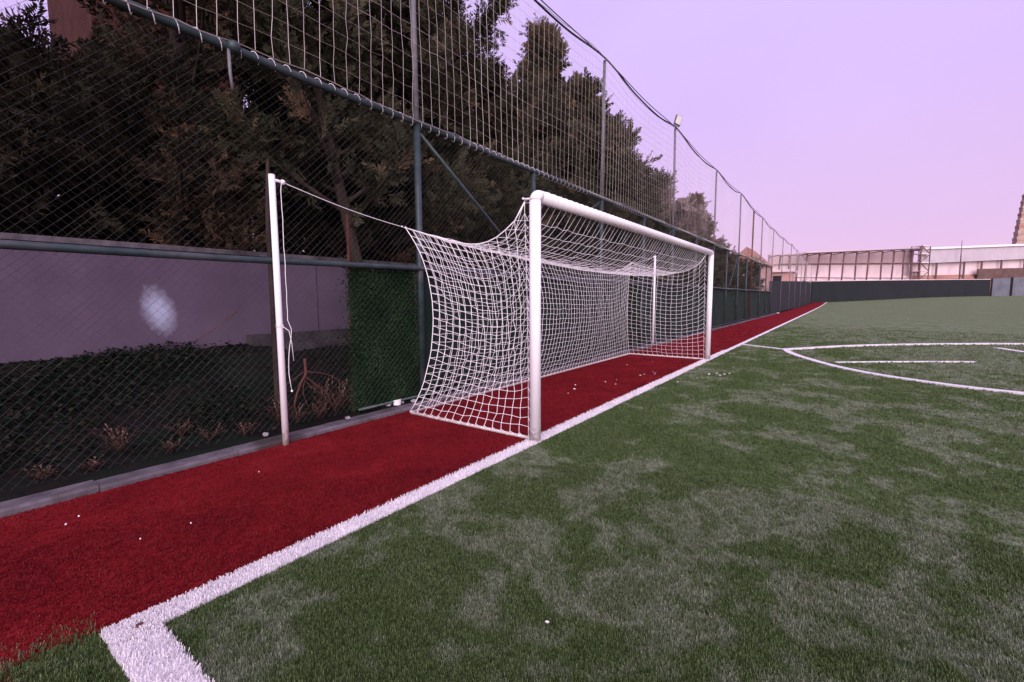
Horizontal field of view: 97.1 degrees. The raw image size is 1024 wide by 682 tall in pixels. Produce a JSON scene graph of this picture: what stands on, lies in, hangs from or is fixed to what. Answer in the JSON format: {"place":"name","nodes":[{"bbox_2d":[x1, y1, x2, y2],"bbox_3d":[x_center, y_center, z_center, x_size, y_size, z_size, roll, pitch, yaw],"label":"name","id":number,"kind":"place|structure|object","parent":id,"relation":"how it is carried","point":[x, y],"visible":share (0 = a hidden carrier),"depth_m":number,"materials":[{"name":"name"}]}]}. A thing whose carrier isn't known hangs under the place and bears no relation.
{"place":"outdoors","nodes":[
{"label":"outdoors","id":0,"kind":"place"},
{"bbox_2d":[0,309,789,501],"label":"bank","id":1,"kind":"structure","parent":0,"point":[27,487],"depth_m":4.93,"materials":[{"name":"soil"}]},
{"bbox_2d":[17,463,58,480],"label":"dry weed","id":2,"kind":"object","parent":1,"relation":"on","point":[41,475],"visible":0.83,"depth_m":3.58,"materials":[{"name":"brown plant"}]},
{"bbox_2d":[77,456,104,471],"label":"dry weed","id":3,"kind":"object","parent":1,"relation":"on","point":[92,466],"visible":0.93,"depth_m":3.79,"materials":[{"name":"brown plant"}]},
{"bbox_2d":[82,419,158,453],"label":"dry weed","id":4,"kind":"object","parent":1,"relation":"on","point":[115,445],"visible":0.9,"depth_m":4.13,"materials":[{"name":"brown plant"}]},
{"bbox_2d":[160,438,182,452],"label":"dry weed","id":5,"kind":"object","parent":1,"relation":"on","point":[170,448],"visible":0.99,"depth_m":4.23,"materials":[{"name":"brown plant"}]},
{"bbox_2d":[164,418,196,435],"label":"dry weed","id":6,"kind":"object","parent":1,"relation":"on","point":[182,430],"visible":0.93,"depth_m":4.58,"materials":[{"name":"brown plant"}]},
{"bbox_2d":[189,422,225,440],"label":"dry weed","id":7,"kind":"object","parent":1,"relation":"on","point":[208,437],"visible":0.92,"depth_m":4.56,"materials":[{"name":"brown plant"}]},
{"bbox_2d":[0,334,416,482],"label":"ground cover","id":8,"kind":"object","parent":1,"relation":"on","point":[147,359],"visible":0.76,"depth_m":5.00,"materials":[{"name":"green plant"}]},
{"bbox_2d":[235,422,258,435],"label":"dry weed","id":9,"kind":"object","parent":1,"relation":"on","point":[244,430],"visible":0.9,"depth_m":4.77,"materials":[{"name":"brown plant"}]},
{"bbox_2d":[265,159,280,412],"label":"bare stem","id":10,"kind":"object","parent":1,"relation":"on","point":[272,305],"visible":0.77,"depth_m":5.42,"materials":[{"name":"plant"}]},
{"bbox_2d":[253,397,294,421],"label":"dry weed","id":11,"kind":"object","parent":1,"relation":"on","point":[274,415],"visible":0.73,"depth_m":5.22,"materials":[{"name":"brown plant"}]},
{"bbox_2d":[280,402,313,422],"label":"dry weed","id":12,"kind":"object","parent":1,"relation":"on","point":[297,419],"visible":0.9,"depth_m":5.27,"materials":[{"name":"brown plant"}]},
{"bbox_2d":[0,232,597,362],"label":"retaining wall","id":13,"kind":"structure","parent":1,"relation":"on","point":[195,330],"depth_m":6.09,"materials":[{"name":"grey paint"}]},
{"bbox_2d":[197,311,236,339],"bbox_3d":[-4.301,-0.235,6.618,0.066,0.397,0.533,4,7,39],"label":"dry stick","id":14,"kind":"object","parent":13,"relation":"on","point":[220,324],"visible":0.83,"depth_m":6.64,"materials":[{"name":"brown wood"}]},
{"bbox_2d":[178,0,438,269],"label":"leaning tree","id":15,"kind":"object","parent":1,"relation":"on","point":[341,59],"visible":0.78,"depth_m":6.93,"materials":[{"name":"green plant"}]},
{"bbox_2d":[267,359,350,410],"bbox_3d":[-2.479,0.580,5.702,1.153,0.724,0.213,-5,7,-39],"label":"dead branch","id":16,"kind":"object","parent":1,"relation":"on","point":[304,372],"visible":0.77,"depth_m":5.68,"materials":[{"name":"brown wood"}]},
{"bbox_2d":[308,401,333,417],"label":"dry weed","id":17,"kind":"object","parent":1,"relation":"on","point":[318,412],"visible":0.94,"depth_m":5.44,"materials":[{"name":"brown plant"}]},
{"bbox_2d":[308,393,340,412],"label":"dry weed","id":18,"kind":"object","parent":1,"relation":"on","point":[321,402],"visible":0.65,"depth_m":5.63,"materials":[{"name":"brown plant"}]},
{"bbox_2d":[305,375,346,401],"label":"dry weed","id":19,"kind":"object","parent":1,"relation":"on","point":[321,392],"visible":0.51,"depth_m":5.98,"materials":[{"name":"brown plant"}]},
{"bbox_2d":[315,388,346,411],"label":"dry weed","id":20,"kind":"object","parent":1,"relation":"on","point":[337,406],"visible":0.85,"depth_m":5.72,"materials":[{"name":"brown plant"}]},
{"bbox_2d":[319,378,350,402],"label":"dry weed","id":21,"kind":"object","parent":1,"relation":"on","point":[339,390],"visible":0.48,"depth_m":5.96,"materials":[{"name":"brown plant"}]},
{"bbox_2d":[336,393,357,406],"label":"dry weed","id":22,"kind":"object","parent":1,"relation":"on","point":[347,402],"visible":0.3,"depth_m":5.87,"materials":[{"name":"brown plant"}]},
{"bbox_2d":[346,214,354,412],"bbox_3d":[-2.018,-0.309,5.654,0.030,2.496,0.039,4,7,36],"label":"rusty pipe","id":23,"kind":"object","parent":1,"relation":"on","point":[347,236],"visible":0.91,"depth_m":5.58,"materials":[{"name":"brown metal"}]},
{"bbox_2d":[393,399,400,404],"bbox_3d":[-1.559,0.823,6.132,0.116,0.077,0.114,4,7,36],"label":"plastic cup","id":24,"kind":"object","parent":1,"relation":"on","point":[397,402],"visible":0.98,"depth_m":6.08,"materials":[{"name":"white plastic"}]},
{"bbox_2d":[583,197,680,317],"bbox_3d":[4.045,-3.001,17.197,5.123,5.169,4.988,-2,6,-19],"label":"shrub","id":25,"kind":"object","parent":1,"relation":"on","point":[628,241],"visible":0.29,"depth_m":16.00,"materials":[{"name":"green plant"}]},
{"bbox_2d":[635,211,697,298],"bbox_3d":[5.727,-3.065,19.504,4.456,4.973,4.787,2,6,18],"label":"shrub","id":26,"kind":"object","parent":1,"relation":"on","point":[664,227],"visible":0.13,"depth_m":18.64,"materials":[{"name":"green plant"}]},
{"bbox_2d":[653,229,720,283],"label":"shrub","id":27,"kind":"object","parent":1,"relation":"on","point":[692,238],"visible":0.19,"depth_m":22.29,"materials":[{"name":"green plant"}]},
{"bbox_2d":[698,238,741,305],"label":"shrub","id":28,"kind":"object","parent":1,"relation":"on","point":[719,266],"visible":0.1,"depth_m":25.89,"materials":[{"name":"green plant"}]},
{"bbox_2d":[715,236,745,287],"bbox_3d":[14.566,-4.930,32.409,4.322,5.361,4.857,4,7,36],"label":"cypress tree","id":29,"kind":"object","parent":1,"relation":"on","point":[731,258],"visible":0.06,"depth_m":31.54,"materials":[{"name":"green plant"}]},
{"bbox_2d":[731,252,765,289],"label":"shrub","id":30,"kind":"object","parent":1,"relation":"on","point":[743,271],"visible":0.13,"depth_m":35.01,"materials":[{"name":"green plant"}]},
{"bbox_2d":[0,302,825,669],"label":"track","id":31,"kind":"structure","parent":0,"point":[590,390],"depth_m":3.52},
{"bbox_2d":[268,174,288,444],"bbox_3d":[-2.293,-0.268,4.546,0.064,2.708,0.162,4,7,36],"label":"net stanchion","id":32,"kind":"object","parent":31,"relation":"on","point":[272,180],"visible":0.95,"depth_m":4.48,"materials":[{"name":"white paint"}]},
{"bbox_2d":[275,183,406,391],"bbox_3d":[-1.811,-0.575,5.059,0.100,2.100,1.625,4,7,40],"label":"tension rope","id":33,"kind":"object","parent":32,"relation":"attached to","point":[285,271],"visible":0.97,"depth_m":4.56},
{"bbox_2d":[0,326,775,681],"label":"red turf fibres","id":34,"kind":"object","parent":31,"relation":"on","point":[168,552],"visible":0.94,"depth_m":2.97,"materials":[{"name":"red plastic"}]},
{"bbox_2d":[412,190,713,441],"bbox_3d":[1.661,-0.566,8.138,2.006,2.581,7.556,4,7,36],"label":"football goal","id":35,"kind":"object","parent":31,"relation":"on","point":[537,198],"visible":0.91,"depth_m":4.65,"materials":[{"name":"white paint"}]},
{"bbox_2d":[406,192,712,435],"bbox_3d":[1.665,-0.579,8.134,2.010,2.563,7.489,4,7,36],"label":"goal net","id":36,"kind":"object","parent":35,"relation":"hanging from","point":[548,262],"visible":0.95,"depth_m":6.26,"materials":[{"name":"white fabric"}]},
{"bbox_2d":[0,0,1023,266],"label":"sky","id":37,"kind":"structure","parent":0,"point":[847,125],"materials":[{"name":"purple"}]},
{"bbox_2d":[0,296,1023,681],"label":"pitch","id":38,"kind":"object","parent":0,"point":[981,314],"visible":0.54,"depth_m":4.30,"materials":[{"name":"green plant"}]},
{"bbox_2d":[103,629,208,681],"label":"touch line","id":39,"kind":"object","parent":38,"relation":"on","point":[165,676],"visible":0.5,"depth_m":1.84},
{"bbox_2d":[99,350,728,681],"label":"white line fibres","id":40,"kind":"object","parent":38,"relation":"on","point":[153,619],"visible":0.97,"depth_m":2.27,"materials":[{"name":"white plastic"}]},
{"bbox_2d":[166,302,826,621],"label":"goal line","id":41,"kind":"object","parent":38,"relation":"on","point":[729,349],"visible":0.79,"depth_m":3.59,"materials":[{"name":"white paint"}]},
{"bbox_2d":[741,344,782,348],"bbox_3d":[7.401,0.174,13.354,0.121,0.032,1.456,-2,6,-20],"label":"penalty line","id":42,"kind":"object","parent":38,"relation":"on","point":[761,346],"visible":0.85,"depth_m":13.32,"materials":[{"name":"white paint"}]},
{"bbox_2d":[782,349,1023,394],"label":"penalty arc","id":43,"kind":"object","parent":38,"relation":"on","point":[790,352],"visible":0.93,"depth_m":8.16,"materials":[{"name":"white paint"}]},
{"bbox_2d":[783,343,1023,349],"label":"penalty box line","id":44,"kind":"object","parent":38,"relation":"on","point":[801,348],"visible":0.88,"depth_m":13.69,"materials":[{"name":"white paint"}]},
{"bbox_2d":[837,361,976,362],"bbox_3d":[8.828,0.472,10.180,3.138,0.028,0.145,0,5,1],"label":"marking line","id":45,"kind":"object","parent":38,"relation":"on","point":[900,361],"visible":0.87,"depth_m":10.17,"materials":[{"name":"white paint"}]},
{"bbox_2d":[909,245,930,279],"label":"stair tower","id":46,"kind":"structure","parent":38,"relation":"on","point":[921,254],"depth_m":106.18,"materials":[{"name":"grey metal"}]},
{"bbox_2d":[959,244,961,278],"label":"lighting mast","id":47,"kind":"object","parent":38,"relation":"on","point":[960,262],"visible":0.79,"depth_m":107.94,"materials":[{"name":"grey metal"}]},
{"bbox_2d":[900,244,1023,295],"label":"covered stand","id":48,"kind":"object","parent":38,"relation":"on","point":[991,261],"visible":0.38,"depth_m":110.74,"materials":[{"name":"metal"}]},
{"bbox_2d":[990,277,1011,295],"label":"grey panel","id":49,"kind":"object","parent":38,"relation":"on","point":[1000,287],"visible":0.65,"depth_m":108.32,"materials":[{"name":"grey metal"}]},
{"bbox_2d":[993,347,1023,352],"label":"marking line","id":50,"kind":"object","parent":38,"relation":"on","point":[1010,349],"visible":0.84,"depth_m":12.24,"materials":[{"name":"white paint"}]},
{"bbox_2d":[1011,277,1023,295],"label":"grey panel","id":51,"kind":"object","parent":38,"relation":"on","point":[1017,287],"visible":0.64,"depth_m":109.96,"materials":[{"name":"grey metal"}]},
{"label":"upper terrace","id":52,"kind":"structure","parent":0,"visible":0},
{"bbox_2d":[0,21,68,224],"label":"shrub","id":53,"kind":"object","parent":52,"relation":"on","point":[3,50],"visible":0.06,"depth_m":5.70,"materials":[{"name":"green plant"}]},
{"bbox_2d":[0,0,201,246],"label":"shrub","id":54,"kind":"object","parent":52,"relation":"on","point":[37,74],"visible":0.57,"depth_m":5.77,"materials":[{"name":"green plant"}]},
{"bbox_2d":[0,41,204,246],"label":"conifer tree","id":55,"kind":"object","parent":52,"relation":"on","point":[154,93],"visible":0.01,"depth_m":8.50,"materials":[{"name":"green plant"}]},
{"bbox_2d":[47,0,241,245],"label":"brick building","id":56,"kind":"structure","parent":52,"relation":"on","point":[55,6],"depth_m":12.71,"materials":[{"name":"brick"}]},
{"bbox_2d":[9,0,375,246],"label":"cypress tree","id":57,"kind":"object","parent":52,"relation":"on","point":[206,18],"visible":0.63,"depth_m":5.88,"materials":[{"name":"green plant"}]},
{"bbox_2d":[116,78,294,253],"bbox_3d":[-4.895,-2.448,7.296,2.532,3.214,2.572,-1,6,-11],"label":"shrub","id":58,"kind":"object","parent":52,"relation":"on","point":[236,171],"visible":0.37,"depth_m":6.86,"materials":[{"name":"green plant"}]},
{"bbox_2d":[119,76,385,257],"bbox_3d":[-5.008,-2.874,8.908,4.545,3.766,4.428,-3,6,-26],"label":"shrub","id":59,"kind":"object","parent":52,"relation":"on","point":[296,248],"visible":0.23,"depth_m":8.22,"materials":[{"name":"green plant"}]},
{"bbox_2d":[77,0,484,259],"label":"cypress tree","id":60,"kind":"object","parent":52,"relation":"on","point":[387,84],"visible":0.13,"depth_m":8.42,"materials":[{"name":"green plant"}]},
{"bbox_2d":[231,23,405,258],"bbox_3d":[-5.225,-5.298,13.247,5.895,8.505,5.712,-2,6,-19],"label":"conifer tree","id":61,"kind":"object","parent":52,"relation":"on","point":[398,98],"depth_m":12.56,"materials":[{"name":"green plant"}]},
{"bbox_2d":[248,118,460,263],"bbox_3d":[-3.397,-3.024,10.173,4.463,3.728,4.195,-2,6,-17],"label":"shrub","id":62,"kind":"object","parent":52,"relation":"on","point":[380,253],"visible":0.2,"depth_m":9.55,"materials":[{"name":"green plant"}]},
{"bbox_2d":[283,0,559,265],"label":"cypress tree","id":63,"kind":"object","parent":52,"relation":"on","point":[433,31],"visible":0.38,"depth_m":10.06,"materials":[{"name":"green plant"}]},
{"bbox_2d":[426,140,554,275],"bbox_3d":[-1.127,-3.146,12.570,4.265,4.188,5.165,-4,6,-32],"label":"shrub","id":64,"kind":"object","parent":52,"relation":"on","point":[508,185],"visible":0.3,"depth_m":11.50,"materials":[{"name":"green plant"}]},
{"bbox_2d":[425,39,604,283],"bbox_3d":[-0.491,-4.996,14.084,6.544,7.926,7.005,4,7,36],"label":"cypress tree","id":65,"kind":"object","parent":52,"relation":"on","point":[523,99],"visible":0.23,"depth_m":12.99,"materials":[{"name":"green plant"}]},
{"bbox_2d":[505,172,620,284],"bbox_3d":[1.945,-3.164,14.648,4.254,4.487,5.030,-2,6,-17],"label":"shrub","id":66,"kind":"object","parent":52,"relation":"on","point":[574,239],"visible":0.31,"depth_m":13.67,"materials":[{"name":"green plant"}]},
{"bbox_2d":[502,12,631,277],"bbox_3d":[1.258,-6.139,16.109,5.918,10.258,6.628,-3,6,-27],"label":"cypress tree","id":67,"kind":"object","parent":52,"relation":"on","point":[529,65],"visible":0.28,"depth_m":15.10,"materials":[{"name":"green plant"}]},
{"bbox_2d":[565,67,668,284],"bbox_3d":[2.975,-6.045,18.038,5.932,9.285,5.590,4,7,36],"label":"cypress tree","id":68,"kind":"object","parent":52,"relation":"on","point":[625,138],"visible":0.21,"depth_m":17.30,"materials":[{"name":"green plant"}]},
{"bbox_2d":[585,108,675,275],"bbox_3d":[3.717,-5.671,19.606,6.483,8.302,6.879,4,7,36],"label":"cypress tree","id":69,"kind":"object","parent":52,"relation":"on","point":[651,185],"visible":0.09,"depth_m":17.62,"materials":[{"name":"green plant"}]},
{"bbox_2d":[645,170,709,285],"bbox_3d":[7.477,-5.266,24.521,6.776,8.086,7.154,4,7,36],"label":"pale bush tree","id":70,"kind":"object","parent":52,"relation":"on","point":[684,209],"visible":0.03,"depth_m":22.30,"materials":[{"name":"green plant"}]},
{"bbox_2d":[675,191,730,286],"bbox_3d":[11.575,-5.350,28.680,4.791,7.971,4.474,-1,6,-12],"label":"cypress tree","id":71,"kind":"object","parent":52,"relation":"on","point":[693,197],"visible":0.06,"depth_m":27.94,"materials":[{"name":"green plant"}]},
{"bbox_2d":[740,247,773,290],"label":"brick house","id":72,"kind":"structure","parent":52,"relation":"on","point":[747,253],"depth_m":56.39,"materials":[{"name":"brick"}]},
{"bbox_3d":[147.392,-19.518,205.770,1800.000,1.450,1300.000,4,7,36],"label":"ground","id":73,"kind":"structure","parent":0,"visible":0},
{"bbox_2d":[0,312,779,517],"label":"kerb","id":74,"kind":"structure","parent":73,"relation":"on","point":[35,501],"depth_m":4.26,"materials":[{"name":"concrete"}]},
{"bbox_2d":[0,0,811,491],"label":"perimeter fence","id":75,"kind":"object","parent":73,"relation":"on","point":[232,46],"visible":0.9,"depth_m":5.59,"materials":[{"name":"metal"}]},
{"bbox_2d":[326,257,419,413],"bbox_3d":[-1.730,-0.033,5.929,0.100,2.176,1.526,4,7,36],"label":"hedge panel","id":76,"kind":"object","parent":75,"relation":"attached to","point":[387,358],"visible":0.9,"depth_m":5.95,"materials":[{"name":"green plant"}]},
{"bbox_2d":[103,0,812,281],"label":"ball stop net","id":77,"kind":"object","parent":75,"relation":"attached to","point":[704,165],"visible":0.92,"depth_m":8.24,"materials":[{"name":"grey fabric"}]},
{"bbox_2d":[423,271,526,390],"bbox_3d":[-0.521,-0.244,7.641,0.079,1.775,2.700,4,7,36],"label":"windscreen","id":78,"kind":"object","parent":75,"relation":"attached to","point":[427,309],"visible":0.66,"depth_m":7.41,"materials":[{"name":"fabric"}]},
{"bbox_2d":[541,279,596,364],"bbox_3d":[1.225,-0.480,10.026,0.078,1.775,2.850,4,7,36],"label":"windscreen","id":79,"kind":"object","parent":75,"relation":"attached to","point":[582,297],"visible":0.6,"depth_m":10.02,"materials":[{"name":"grey fabric"}]},
{"bbox_2d":[597,277,640,352],"bbox_3d":[2.961,-0.744,12.335,0.107,2.268,3.065,4,7,36],"label":"hedge panel","id":80,"kind":"object","parent":75,"relation":"attached to","point":[609,331],"visible":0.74,"depth_m":12.35,"materials":[{"name":"green plant"}]},
{"bbox_2d":[541,0,794,247],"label":"overhead cable","id":81,"kind":"object","parent":75,"relation":"attached to","point":[637,92],"visible":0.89,"depth_m":12.14,"materials":[{"name":"black metal"}]},
{"bbox_2d":[534,0,807,260],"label":"overhead cable","id":82,"kind":"object","parent":75,"relation":"attached to","point":[576,36],"visible":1,"depth_m":11.86,"materials":[{"name":"black metal"}]},
{"bbox_2d":[674,114,682,129],"bbox_3d":[5.578,-7.353,15.248,0.220,0.540,0.088,19,-8,-14],"label":"floodlight","id":83,"kind":"object","parent":75,"relation":"attached to","point":[677,120],"visible":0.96,"depth_m":15.22,"materials":[{"name":"white glass"}]},
{"bbox_2d":[639,282,769,341],"bbox_3d":[12.673,-2.056,25.671,0.079,1.834,29.950,4,7,36],"label":"windscreen","id":84,"kind":"object","parent":75,"relation":"attached to","point":[678,304],"visible":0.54,"depth_m":17.98,"materials":[{"name":"black fabric"}]},
{"bbox_2d":[652,256,655,343],"bbox_3d":[4.265,-1.188,13.643,0.064,2.748,0.162,4,7,36],"label":"net stanchion","id":85,"kind":"object","parent":73,"relation":"on","point":[653,317],"visible":0.98,"depth_m":13.66,"materials":[{"name":"white paint"}]},
{"bbox_2d":[772,269,796,280],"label":"hut","id":86,"kind":"object","parent":73,"relation":"on","point":[776,275],"visible":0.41,"depth_m":63.21,"materials":[{"name":"white paint"}]},
{"bbox_2d":[768,248,923,280],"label":"grandstand","id":87,"kind":"object","parent":73,"relation":"on","point":[885,264],"visible":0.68,"depth_m":101.87,"materials":[{"name":"brown paint"}]},
{"bbox_2d":[769,279,990,313],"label":"navy barrier","id":88,"kind":"object","parent":73,"relation":"on","point":[843,290],"visible":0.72,"depth_m":91.49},
{"bbox_2d":[1012,194,1023,243],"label":"stone tower","id":89,"kind":"structure","parent":73,"relation":"on","point":[1018,236],"depth_m":121.31,"materials":[{"name":"beige stone"}]}
]}

